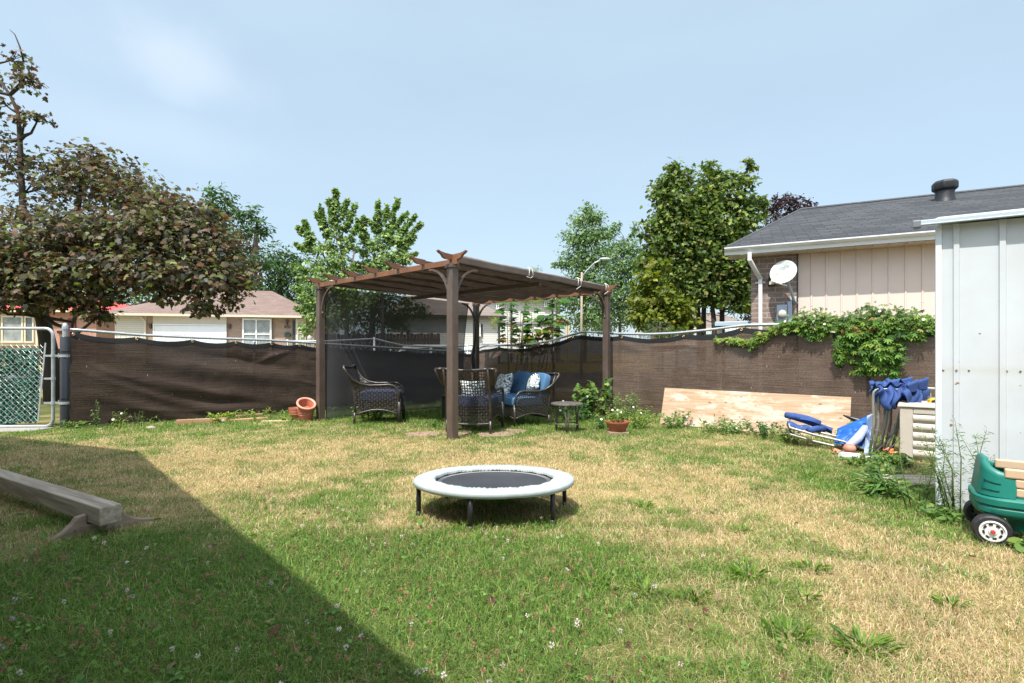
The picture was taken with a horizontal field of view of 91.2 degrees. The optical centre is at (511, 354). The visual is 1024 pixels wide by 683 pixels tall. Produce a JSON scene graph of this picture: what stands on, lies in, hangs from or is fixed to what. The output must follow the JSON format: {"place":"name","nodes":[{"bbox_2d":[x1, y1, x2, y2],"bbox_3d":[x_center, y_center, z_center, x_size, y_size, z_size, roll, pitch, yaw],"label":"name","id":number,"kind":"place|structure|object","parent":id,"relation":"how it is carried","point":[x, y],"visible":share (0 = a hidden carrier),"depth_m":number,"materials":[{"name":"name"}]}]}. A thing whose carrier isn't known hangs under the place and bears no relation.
{"place":"outdoors","nodes":[
{"label":"outdoors","id":0,"kind":"place"},
{"bbox_2d":[5,373,40,386],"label":"road","id":1,"kind":"structure","parent":0,"point":[12,376],"depth_m":20.89,"materials":[{"name":"grey asphalt"}]},
{"bbox_2d":[580,258,610,334],"bbox_3d":[3.460,-1.531,20.866,1.270,4.948,0.201,0,0,9],"label":"street lamp","id":2,"kind":"object","parent":1,"relation":"on","point":[581,312],"visible":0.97,"depth_m":20.97,"materials":[{"name":"grey metal"}]},
{"bbox_2d":[0,363,1023,682],"bbox_3d":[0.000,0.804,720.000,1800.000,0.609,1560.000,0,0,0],"label":"lawn","id":3,"kind":"structure","parent":0,"point":[44,413],"depth_m":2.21,"materials":[{"name":"plant"}]},
{"bbox_2d":[0,427,52,431],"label":"paving slab","id":4,"kind":"structure","parent":3,"relation":"on","point":[17,429],"depth_m":6.81,"materials":[{"name":"concrete"}]},
{"bbox_2d":[58,323,69,427],"bbox_3d":[-6.313,0.326,7.040,0.214,1.532,0.126,0,0,0],"label":"gate post","id":5,"kind":"object","parent":3,"relation":"on","point":[64,398],"visible":0.94,"depth_m":7.00,"materials":[{"name":"metal"}]},
{"bbox_2d":[0,327,58,427],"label":"chain link gate","id":6,"kind":"structure","parent":5,"relation":"attached to","point":[22,362],"depth_m":7.01,"materials":[{"name":"metal"}]},
{"bbox_2d":[0,295,128,362],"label":"cottage","id":7,"kind":"structure","parent":3,"relation":"on","point":[17,339],"depth_m":31.38,"materials":[{"name":"pink brick"}]},
{"bbox_2d":[0,316,23,342],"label":"window","id":8,"kind":"structure","parent":7,"relation":"in","point":[7,336],"depth_m":31.29,"materials":[{"name":"grey glass"}]},
{"bbox_2d":[23,316,34,342],"bbox_3d":[-30.147,-1.547,31.328,0.609,1.657,0.090,0,0,-3],"label":"window","id":9,"kind":"structure","parent":7,"relation":"in","point":[29,335],"depth_m":31.34,"materials":[{"name":"beige glass"}]},
{"bbox_2d":[0,469,154,541],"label":"balance beam","id":10,"kind":"structure","parent":3,"relation":"on","point":[83,509],"depth_m":2.65,"materials":[{"name":"grey wood"}]},
{"bbox_2d":[0,30,269,401],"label":"maple tree","id":11,"kind":"object","parent":3,"relation":"on","point":[69,264],"visible":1,"depth_m":10.53,"materials":[{"name":"green plant"}]},
{"bbox_2d":[83,249,241,305],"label":"broadleaf tree","id":12,"kind":"object","parent":3,"relation":"on","point":[136,300],"visible":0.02,"depth_m":43.64,"materials":[{"name":"green plant"}]},
{"bbox_2d":[176,417,226,424],"bbox_3d":[-4.714,1.016,7.630,0.660,0.070,0.079,0,0,-24],"label":"plank","id":13,"kind":"object","parent":3,"relation":"on","point":[205,420],"visible":0.71,"depth_m":7.58,"materials":[{"name":"brown wood"}]},
{"bbox_2d":[109,290,315,346],"bbox_3d":[-17.751,-1.324,32.941,11.263,5.748,9.760,0,0,-12],"label":"bungalow","id":14,"kind":"object","parent":3,"relation":"on","point":[271,315],"visible":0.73,"depth_m":28.77,"materials":[{"name":"beige brick"}]},
{"bbox_2d":[153,324,226,342],"bbox_3d":[-18.128,-0.072,28.285,3.740,3.243,0.081,0,0,-12],"label":"garage door","id":15,"kind":"structure","parent":14,"relation":"in","point":[196,329],"depth_m":28.28,"materials":[{"name":"white paint"}]},
{"bbox_2d":[242,318,271,343],"bbox_3d":[-14.707,-1.090,28.935,1.601,1.949,0.090,0,0,-12],"label":"window","id":16,"kind":"structure","parent":14,"relation":"in","point":[261,328],"depth_m":28.92,"materials":[{"name":"white glass"}]},
{"bbox_2d":[296,318,305,345],"bbox_3d":[-12.421,-0.574,29.478,0.551,3.048,0.225,0,0,-12],"label":"door","id":17,"kind":"structure","parent":14,"relation":"in","point":[298,335],"depth_m":29.45,"materials":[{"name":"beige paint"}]},
{"bbox_2d":[6,497,421,682],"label":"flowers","id":18,"kind":"object","parent":3,"relation":"on","point":[288,590],"visible":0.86,"depth_m":1.88,"materials":[{"name":"white plant"}]},
{"bbox_2d":[208,410,237,422],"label":"weed","id":19,"kind":"object","parent":3,"relation":"on","point":[222,415],"visible":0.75,"depth_m":7.79,"materials":[{"name":"green plant"}]},
{"bbox_2d":[194,180,278,290],"bbox_3d":[-19.828,-5.896,36.066,6.207,12.863,3.613,0,0,0],"label":"broadleaf tree","id":20,"kind":"object","parent":3,"relation":"on","point":[257,228],"visible":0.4,"depth_m":35.87,"materials":[{"name":"green plant"}]},
{"bbox_2d":[238,407,269,418],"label":"weed","id":21,"kind":"object","parent":3,"relation":"on","point":[252,412],"visible":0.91,"depth_m":8.11,"materials":[{"name":"green plant"}]},
{"bbox_2d":[70,328,471,426],"bbox_3d":[-3.596,0.407,9.386,7.030,1.566,0.161,0,0,-41],"label":"privacy fence","id":22,"kind":"object","parent":3,"relation":"on","point":[164,380],"visible":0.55,"depth_m":7.92,"materials":[{"name":"fabric"}]},
{"bbox_2d":[246,240,315,309],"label":"broadleaf tree","id":23,"kind":"object","parent":3,"relation":"on","point":[280,283],"visible":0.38,"depth_m":39.56,"materials":[{"name":"green plant"}]},
{"bbox_2d":[288,407,298,420],"bbox_3d":[-3.466,0.964,8.070,0.245,0.215,0.245,0,0,0],"label":"flower pot","id":24,"kind":"object","parent":3,"relation":"on","point":[293,410],"visible":0.49,"depth_m":7.97,"materials":[{"name":"ceramic"}]},
{"bbox_2d":[297,408,313,421],"bbox_3d":[-3.260,0.961,7.930,0.259,0.215,0.259,0,0,0],"label":"flower pot","id":25,"kind":"object","parent":3,"relation":"on","point":[306,416],"visible":0.68,"depth_m":7.84,"materials":[{"name":"ceramic"}]},
{"bbox_2d":[296,397,315,411],"bbox_3d":[-3.230,0.817,7.887,0.281,0.268,0.283,0,0,0],"label":"flower pot","id":26,"kind":"object","parent":25,"relation":"on","point":[305,404],"visible":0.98,"depth_m":7.94,"materials":[{"name":"ceramic"}]},
{"bbox_2d":[289,186,367,339],"bbox_3d":[-7.849,-3.233,22.034,3.727,8.195,2.252,0,0,-17],"label":"young maple","id":27,"kind":"object","parent":3,"relation":"on","point":[339,263],"visible":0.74,"depth_m":21.90,"materials":[{"name":"green plant"}]},
{"bbox_2d":[351,407,389,420],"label":"weed","id":28,"kind":"object","parent":3,"relation":"on","point":[373,416],"visible":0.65,"depth_m":8.06,"materials":[{"name":"green plant"}]},
{"bbox_2d":[342,364,404,424],"bbox_3d":[-2.118,0.614,7.815,0.836,0.907,0.867,0,0,-6],"label":"wicker armchair","id":29,"kind":"object","parent":3,"relation":"on","point":[378,395],"visible":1,"depth_m":7.53,"materials":[{"name":"wicker"}]},
{"bbox_2d":[351,196,424,293],"bbox_3d":[-5.813,-3.212,23.033,3.637,7.994,2.088,0,0,0],"label":"young maple","id":30,"kind":"object","parent":3,"relation":"on","point":[400,254],"visible":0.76,"depth_m":22.89,"materials":[{"name":"green plant"}]},
{"bbox_2d":[286,339,524,353],"bbox_3d":[-2.469,0.384,13.024,6.193,1.632,0.331,0,0,-25],"label":"chain link fence","id":31,"kind":"object","parent":3,"relation":"on","point":[467,346],"visible":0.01,"depth_m":13.68,"materials":[{"name":"metal"}]},
{"bbox_2d":[405,432,439,435],"bbox_3d":[-1.143,1.042,6.420,0.438,0.050,0.304,0,0,-12],"label":"paver","id":32,"kind":"object","parent":3,"relation":"on","point":[416,433],"visible":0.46,"depth_m":6.44,"materials":[{"name":"beige stone"}]},
{"bbox_2d":[70,406,836,437],"bbox_3d":[-0.872,1.012,6.724,8.220,0.226,7.110,0,0,44],"label":"ground cover","id":33,"kind":"object","parent":3,"relation":"on","point":[84,422],"visible":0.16,"depth_m":8.03,"materials":[{"name":"green plant"}]},
{"bbox_2d":[407,295,506,349],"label":"sided house","id":34,"kind":"structure","parent":3,"relation":"on","point":[487,334],"depth_m":28.30,"materials":[{"name":"grey"}]},
{"bbox_2d":[306,249,618,439],"bbox_3d":[-0.724,-0.064,8.423,3.624,2.351,4.125,0,0,40],"label":"pergola","id":35,"kind":"object","parent":3,"relation":"on","point":[410,344],"visible":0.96,"depth_m":8.48,"materials":[{"name":"brown painted metal"},{"name":"brown canvas"}]},
{"bbox_2d":[434,367,503,433],"bbox_3d":[-0.506,0.607,6.734,0.840,0.880,0.811,0,0,13],"label":"wicker armchair","id":36,"kind":"object","parent":3,"relation":"on","point":[488,402],"visible":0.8,"depth_m":6.46,"materials":[{"name":"brown wicker"}]},
{"bbox_2d":[460,381,484,395],"bbox_3d":[-0.525,0.526,6.800,0.360,0.360,0.160,0,12,13],"label":"throw pillow","id":37,"kind":"object","parent":36,"relation":"on","point":[473,387],"visible":0.34,"depth_m":6.72,"materials":[{"name":"white fabric"}]},
{"bbox_2d":[413,465,573,531],"bbox_3d":[-0.105,0.835,3.013,0.957,0.277,0.954,0,0,0],"label":"trampoline","id":38,"kind":"object","parent":3,"relation":"on","point":[491,482],"visible":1,"depth_m":2.89,"materials":[{"name":"white plastic"}]},
{"bbox_2d":[477,432,513,436],"bbox_3d":[-0.198,1.042,6.397,0.485,0.050,0.320,0,0,-5],"label":"paver","id":39,"kind":"object","parent":3,"relation":"on","point":[495,434],"visible":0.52,"depth_m":6.36,"materials":[{"name":"beige stone"}]},
{"bbox_2d":[30,427,974,670],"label":"fallen leaves","id":40,"kind":"object","parent":3,"relation":"on","point":[275,628],"visible":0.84,"depth_m":1.72,"materials":[{"name":"brown plant"}]},
{"bbox_2d":[0,494,1021,682],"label":"clover","id":41,"kind":"object","parent":3,"relation":"on","point":[405,661],"depth_m":1.62,"materials":[{"name":"green plant"}]},
{"bbox_2d":[489,265,542,348],"bbox_3d":[0.269,-2.027,25.904,3.023,5.158,1.575,0,0,0],"label":"honey locust","id":42,"kind":"object","parent":3,"relation":"on","point":[495,319],"visible":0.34,"depth_m":25.96,"materials":[{"name":"green plant"}]},
{"bbox_2d":[483,370,559,427],"bbox_3d":[0.098,0.667,7.740,0.734,0.796,1.259,0,0,-28],"label":"wicker loveseat","id":43,"kind":"object","parent":3,"relation":"on","point":[517,397],"visible":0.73,"depth_m":7.36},
{"bbox_2d":[495,373,512,393],"bbox_3d":[-0.135,0.497,7.977,0.160,0.420,0.420,20,-13,-25],"label":"throw pillow","id":44,"kind":"object","parent":43,"relation":"on","point":[504,381],"visible":0.75,"depth_m":7.84,"materials":[{"name":"grey fabric"}]},
{"bbox_2d":[526,373,539,393],"bbox_3d":[0.314,0.445,7.426,0.160,0.270,0.270,16,-34,-10],"label":"throw pillow","id":45,"kind":"object","parent":43,"relation":"on","point":[533,382],"visible":0.9,"depth_m":7.34,"materials":[{"name":"white fabric"}]},
{"bbox_2d":[483,297,571,348],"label":"two storey house","id":46,"kind":"structure","parent":3,"relation":"on","point":[541,306],"depth_m":35.98,"materials":[{"name":"white"}]},
{"bbox_2d":[494,298,571,373],"bbox_3d":[0.437,-0.311,10.811,1.712,1.828,0.810,0,0,0],"label":"maple seedling","id":47,"kind":"object","parent":3,"relation":"on","point":[546,333],"visible":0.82,"depth_m":10.74,"materials":[{"name":"green plant"}]},
{"bbox_2d":[551,401,582,432],"bbox_3d":[0.737,0.846,6.720,0.436,0.398,0.436,0,0,0],"label":"side table","id":48,"kind":"object","parent":3,"relation":"on","point":[566,403],"visible":0.96,"depth_m":6.66,"materials":[{"name":"grey metal"}]},
{"bbox_2d":[556,400,590,421],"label":"weed","id":49,"kind":"object","parent":3,"relation":"on","point":[580,411],"visible":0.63,"depth_m":7.83,"materials":[{"name":"green plant"}]},
{"bbox_2d":[550,199,626,336],"bbox_3d":[4.383,-4.358,30.059,4.198,9.805,3.718,0,0,-23],"label":"poplar tree","id":50,"kind":"object","parent":3,"relation":"on","point":[589,218],"visible":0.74,"depth_m":29.67,"materials":[{"name":"green plant"}]},
{"bbox_2d":[568,567,612,591],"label":"weed clump","id":51,"kind":"object","parent":3,"relation":"on","point":[603,575],"visible":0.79,"depth_m":1.90,"materials":[{"name":"green plant"}]},
{"bbox_2d":[572,377,613,417],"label":"garden shrub","id":52,"kind":"object","parent":3,"relation":"on","point":[588,396],"visible":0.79,"depth_m":8.15,"materials":[{"name":"green plant"}]},
{"bbox_2d":[590,398,611,418],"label":"weed","id":53,"kind":"object","parent":3,"relation":"on","point":[600,408],"visible":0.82,"depth_m":8.10,"materials":[{"name":"green plant"}]},
{"bbox_2d":[590,412,617,429],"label":"weed","id":54,"kind":"object","parent":3,"relation":"on","point":[600,424],"visible":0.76,"depth_m":6.91,"materials":[{"name":"green plant"}]},
{"bbox_2d":[605,419,629,434],"bbox_3d":[1.367,0.950,6.500,0.316,0.170,0.316,0,0,0],"label":"bowl planter","id":55,"kind":"object","parent":3,"relation":"on","point":[620,427],"visible":0.91,"depth_m":6.40,"materials":[{"name":"orange ceramic"}]},
{"bbox_2d":[605,407,623,422],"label":"planter weeds","id":56,"kind":"object","parent":55,"relation":"in","point":[618,417],"visible":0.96,"depth_m":6.47,"materials":[{"name":"green plant"}]},
{"bbox_2d":[595,220,646,336],"bbox_3d":[7.478,-4.170,32.883,5.519,9.420,4.231,0,0,0],"label":"poplar tree","id":57,"kind":"object","parent":3,"relation":"on","point":[626,269],"visible":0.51,"depth_m":32.66,"materials":[{"name":"green plant"}]},
{"bbox_2d":[612,391,639,419],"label":"weed","id":58,"kind":"object","parent":3,"relation":"on","point":[626,409],"visible":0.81,"depth_m":7.87,"materials":[{"name":"green plant"}]},
{"bbox_2d":[624,405,653,428],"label":"weed","id":59,"kind":"object","parent":3,"relation":"on","point":[636,424],"visible":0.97,"depth_m":6.98,"materials":[{"name":"green plant"}]},
{"bbox_2d":[622,574,667,598],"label":"weed clump","id":60,"kind":"object","parent":3,"relation":"on","point":[647,582],"visible":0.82,"depth_m":1.82,"materials":[{"name":"green plant"}]},
{"bbox_2d":[640,317,682,338],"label":"cedar shrub","id":61,"kind":"object","parent":3,"relation":"on","point":[658,327],"visible":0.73,"depth_m":12.19,"materials":[{"name":"green plant"}]},
{"bbox_2d":[623,257,703,338],"bbox_3d":[3.977,-0.738,13.181,2.086,3.676,1.395,0,0,0],"label":"maple","id":62,"kind":"object","parent":3,"relation":"on","point":[652,300],"visible":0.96,"depth_m":12.97,"materials":[{"name":"green plant"}]},
{"bbox_2d":[659,411,693,428],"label":"weed","id":63,"kind":"object","parent":3,"relation":"on","point":[679,423],"visible":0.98,"depth_m":7.02,"materials":[{"name":"green plant"}]},
{"bbox_2d":[670,584,714,605],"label":"weed clump","id":64,"kind":"object","parent":3,"relation":"on","point":[701,592],"visible":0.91,"depth_m":1.76,"materials":[{"name":"green plant"}]},
{"bbox_2d":[637,281,749,334],"bbox_3d":[14.599,-3.098,38.011,12.238,7.260,4.933,0,0,0],"label":"hedge tree","id":65,"kind":"object","parent":3,"relation":"on","point":[733,313],"visible":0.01,"depth_m":37.99,"materials":[{"name":"green plant"}]},
{"bbox_2d":[628,156,771,334],"bbox_3d":[5.449,-2.307,14.533,4.176,6.824,2.390,0,0,0],"label":"maple clump","id":66,"kind":"object","parent":3,"relation":"on","point":[705,272],"visible":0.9,"depth_m":14.17,"materials":[{"name":"green plant"}]},
{"bbox_2d":[651,313,750,338],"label":"house","id":67,"kind":"structure","parent":3,"relation":"on","point":[727,319],"depth_m":43.00,"materials":[{"name":"brick"}]},
{"bbox_2d":[471,323,934,435],"bbox_3d":[2.887,0.363,8.005,10.607,1.648,0.145,0,0,44],"label":"privacy fence","id":68,"kind":"object","parent":3,"relation":"on","point":[647,371],"visible":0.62,"depth_m":7.88,"materials":[{"name":"fabric"}]},
{"bbox_2d":[714,301,934,380],"bbox_3d":[4.041,-0.107,6.742,2.704,1.124,0.280,0,0,45],"label":"creeper","id":69,"kind":"object","parent":68,"relation":"attached to","point":[861,336],"visible":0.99,"depth_m":6.30,"materials":[{"name":"green plant"}]},
{"bbox_2d":[698,414,751,434],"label":"weed","id":70,"kind":"object","parent":3,"relation":"on","point":[726,425],"visible":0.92,"depth_m":6.52,"materials":[{"name":"green plant"}]},
{"bbox_2d":[712,321,750,333],"bbox_3d":[4.953,0.198,10.337,1.500,1.778,0.955,0,0,18],"label":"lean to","id":71,"kind":"object","parent":3,"relation":"on","point":[719,324],"visible":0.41,"depth_m":10.04,"materials":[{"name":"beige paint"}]},
{"bbox_2d":[728,522,756,534],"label":"weed clump","id":72,"kind":"object","parent":3,"relation":"on","point":[743,528],"visible":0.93,"depth_m":2.56,"materials":[{"name":"green plant"}]},
{"bbox_2d":[724,559,770,581],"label":"weed clump","id":73,"kind":"object","parent":3,"relation":"on","point":[746,568],"visible":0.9,"depth_m":1.96,"materials":[{"name":"green plant"}]},
{"bbox_2d":[660,388,850,436],"bbox_3d":[3.201,0.776,6.823,2.338,0.546,0.246,0,0,36],"label":"plywood panel","id":74,"kind":"object","parent":3,"relation":"on","point":[754,407],"visible":0.78,"depth_m":6.75,"materials":[{"name":"beige wood"}]},
{"bbox_2d":[742,419,784,438],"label":"weed","id":75,"kind":"object","parent":3,"relation":"on","point":[764,432],"visible":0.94,"depth_m":6.17,"materials":[{"name":"green plant"}]},
{"bbox_2d":[742,191,817,320],"bbox_3d":[16.921,-4.901,31.984,5.305,10.884,3.232,0,0,0],"label":"plum tree","id":76,"kind":"object","parent":3,"relation":"on","point":[776,207],"visible":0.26,"depth_m":31.81,"materials":[{"name":"purple plant"}]},
{"bbox_2d":[771,426,802,443],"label":"weed","id":77,"kind":"object","parent":3,"relation":"on","point":[794,439],"visible":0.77,"depth_m":5.71,"materials":[{"name":"green plant"}]},
{"bbox_2d":[758,609,824,654],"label":"weed clump","id":78,"kind":"object","parent":3,"relation":"on","point":[795,628],"visible":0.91,"depth_m":1.50,"materials":[{"name":"green plant"}]},
{"bbox_2d":[782,584,828,605],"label":"weed clump","id":79,"kind":"object","parent":3,"relation":"on","point":[808,591],"visible":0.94,"depth_m":1.75,"materials":[{"name":"green plant"}]},
{"bbox_2d":[789,554,834,575],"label":"weed clump","id":80,"kind":"object","parent":3,"relation":"on","point":[818,567],"visible":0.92,"depth_m":2.02,"materials":[{"name":"green plant"}]},
{"bbox_2d":[784,412,863,449],"bbox_3d":[3.397,0.826,5.438,0.776,0.340,0.515,0,0,26],"label":"folded chair","id":81,"kind":"object","parent":3,"relation":"on","point":[817,426],"visible":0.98,"depth_m":5.46,"materials":[{"name":"blue fabric"}]},
{"bbox_2d":[843,444,855,452],"bbox_3d":[3.383,0.945,5.030,0.116,0.099,0.113,0,0,0],"label":"ball","id":82,"kind":"object","parent":3,"relation":"on","point":[850,448],"visible":0.82,"depth_m":4.99,"materials":[{"name":"orange plastic"}]},
{"bbox_2d":[834,416,866,446],"bbox_3d":[3.628,0.808,5.336,0.301,0.321,0.495,0,0,39],"label":"tarp","id":83,"kind":"object","parent":3,"relation":"on","point":[847,432],"visible":0.58,"depth_m":5.29,"materials":[{"name":"blue plastic"}]},
{"bbox_2d":[846,425,868,445],"bbox_3d":[3.532,0.842,5.116,0.345,0.222,0.092,0,0,-29],"label":"pool float","id":84,"kind":"object","parent":83,"relation":"on","point":[858,436],"visible":0.85,"depth_m":5.08,"materials":[{"name":"white plastic"}]},
{"bbox_2d":[838,452,869,457],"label":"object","id":85,"kind":"object","parent":3,"relation":"on","point":[845,454],"visible":0.44,"depth_m":4.72,"materials":[{"name":"white paint"}]},
{"bbox_2d":[840,454,877,466],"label":"weed","id":86,"kind":"object","parent":3,"relation":"on","point":[854,460],"visible":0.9,"depth_m":4.47,"materials":[{"name":"green plant"}]},
{"bbox_2d":[827,620,906,667],"bbox_3d":[1.005,0.816,1.427,0.197,0.061,0.185,0,0,37],"label":"weed clump","id":87,"kind":"object","parent":3,"relation":"on","point":[877,638],"visible":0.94,"depth_m":1.43,"materials":[{"name":"green plant"}]},
{"bbox_2d":[724,184,1023,332],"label":"brick house","id":88,"kind":"structure","parent":3,"relation":"on","point":[851,257],"depth_m":8.12,"materials":[{"name":"beige"}]},
{"bbox_2d":[770,260,798,304],"bbox_3d":[4.369,-1.154,8.017,0.676,0.700,0.349,0,0,-16],"label":"satellite dish","id":89,"kind":"object","parent":88,"relation":"attached to","point":[782,272],"visible":1,"depth_m":8.03,"materials":[{"name":"grey paint"}]},
{"bbox_2d":[776,301,792,322],"bbox_3d":[4.456,-0.640,8.192,0.238,0.501,0.200,0,0,25],"label":"electric meter","id":90,"kind":"object","parent":88,"relation":"attached to","point":[782,311],"visible":0.72,"depth_m":8.19,"materials":[{"name":"metal"}]},
{"bbox_2d":[931,178,958,200],"bbox_3d":[8.388,-3.109,9.723,0.406,0.505,0.405,0,0,0],"label":"roof vent","id":91,"kind":"object","parent":88,"relation":"on","point":[943,189],"visible":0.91,"depth_m":9.59,"materials":[{"name":"grey metal"}]},
{"bbox_2d":[861,462,907,474],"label":"weed","id":92,"kind":"object","parent":3,"relation":"on","point":[873,467],"visible":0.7,"depth_m":4.12,"materials":[{"name":"green plant"}]},
{"bbox_2d":[847,465,931,501],"bbox_3d":[2.502,0.909,3.334,0.394,0.272,0.428,0,0,-12],"label":"weed","id":93,"kind":"object","parent":3,"relation":"on","point":[879,483],"visible":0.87,"depth_m":3.34,"materials":[{"name":"green plant"}]},
{"bbox_2d":[869,447,915,469],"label":"weed","id":94,"kind":"object","parent":3,"relation":"on","point":[894,459],"visible":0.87,"depth_m":4.43,"materials":[{"name":"green plant"}]},
{"bbox_2d":[859,474,934,486],"bbox_3d":[3.040,0.969,3.840,0.560,0.030,0.300,0,0,5],"label":"wooden step","id":95,"kind":"object","parent":3,"relation":"on","point":[914,478],"visible":0.26,"depth_m":3.85,"materials":[{"name":"grey wood"}]},
{"bbox_2d":[868,379,931,455],"bbox_3d":[3.805,0.621,4.884,0.611,0.766,0.350,0,0,20],"label":"folded chair","id":96,"kind":"object","parent":3,"relation":"on","point":[886,395],"visible":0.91,"depth_m":4.86,"materials":[{"name":"fabric"}]},
{"bbox_2d":[864,414,873,454],"bbox_3d":[3.669,0.815,5.144,0.081,0.397,0.463,0,0,39],"label":"tarp","id":97,"kind":"object","parent":96,"relation":"hanging from","point":[868,434],"visible":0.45,"depth_m":5.10,"materials":[{"name":"plastic"}]},
{"bbox_2d":[880,377,934,452],"bbox_3d":[3.994,0.613,4.971,0.586,0.788,0.350,0,0,34],"label":"folded chair","id":98,"kind":"object","parent":3,"relation":"on","point":[924,388],"visible":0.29,"depth_m":4.99,"materials":[{"name":"fabric"}]},
{"bbox_2d":[881,436,949,509],"bbox_3d":[2.425,0.721,3.035,0.352,0.426,0.230,0,0,0],"label":"horseweed","id":99,"kind":"object","parent":3,"relation":"on","point":[924,491],"visible":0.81,"depth_m":3.00,"materials":[{"name":"green plant"}]},
{"bbox_2d":[897,400,934,462],"bbox_3d":[4.304,0.717,4.623,1.187,0.560,0.645,0,0,38],"label":"deck box","id":100,"kind":"object","parent":3,"relation":"on","point":[915,414],"visible":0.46,"depth_m":4.66,"materials":[{"name":"beige plastic"}]},
{"bbox_2d":[916,499,965,523],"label":"weed","id":101,"kind":"object","parent":3,"relation":"on","point":[953,515],"visible":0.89,"depth_m":2.78,"materials":[{"name":"green plant"}]},
{"bbox_2d":[929,587,976,609],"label":"weed clump","id":102,"kind":"object","parent":3,"relation":"on","point":[934,597],"visible":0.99,"depth_m":1.70,"materials":[{"name":"green plant"}]},
{"bbox_2d":[915,415,998,520],"bbox_3d":[2.480,0.635,2.802,0.307,0.573,0.360,0,0,-45],"label":"horseweed","id":103,"kind":"object","parent":3,"relation":"on","point":[949,492],"visible":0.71,"depth_m":2.82,"materials":[{"name":"green plant"}]},
{"bbox_2d":[912,208,1023,509],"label":"metal shed","id":104,"kind":"structure","parent":3,"relation":"on","point":[979,322],"depth_m":2.94,"materials":[{"name":"metal"}]},
{"bbox_2d":[963,453,1023,545],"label":"toy wagon","id":105,"kind":"object","parent":3,"relation":"on","point":[996,491],"visible":1,"depth_m":2.35,"materials":[{"name":"green plastic"}]},
{"bbox_2d":[1007,530,1023,551],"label":"weed","id":106,"kind":"object","parent":3,"relation":"on","point":[1018,543],"visible":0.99,"depth_m":2.25,"materials":[{"name":"green plant"}]},
{"bbox_2d":[0,0,1023,340],"label":"sky","id":107,"kind":"structure","parent":0,"point":[491,122],"materials":[{"name":"blue"}]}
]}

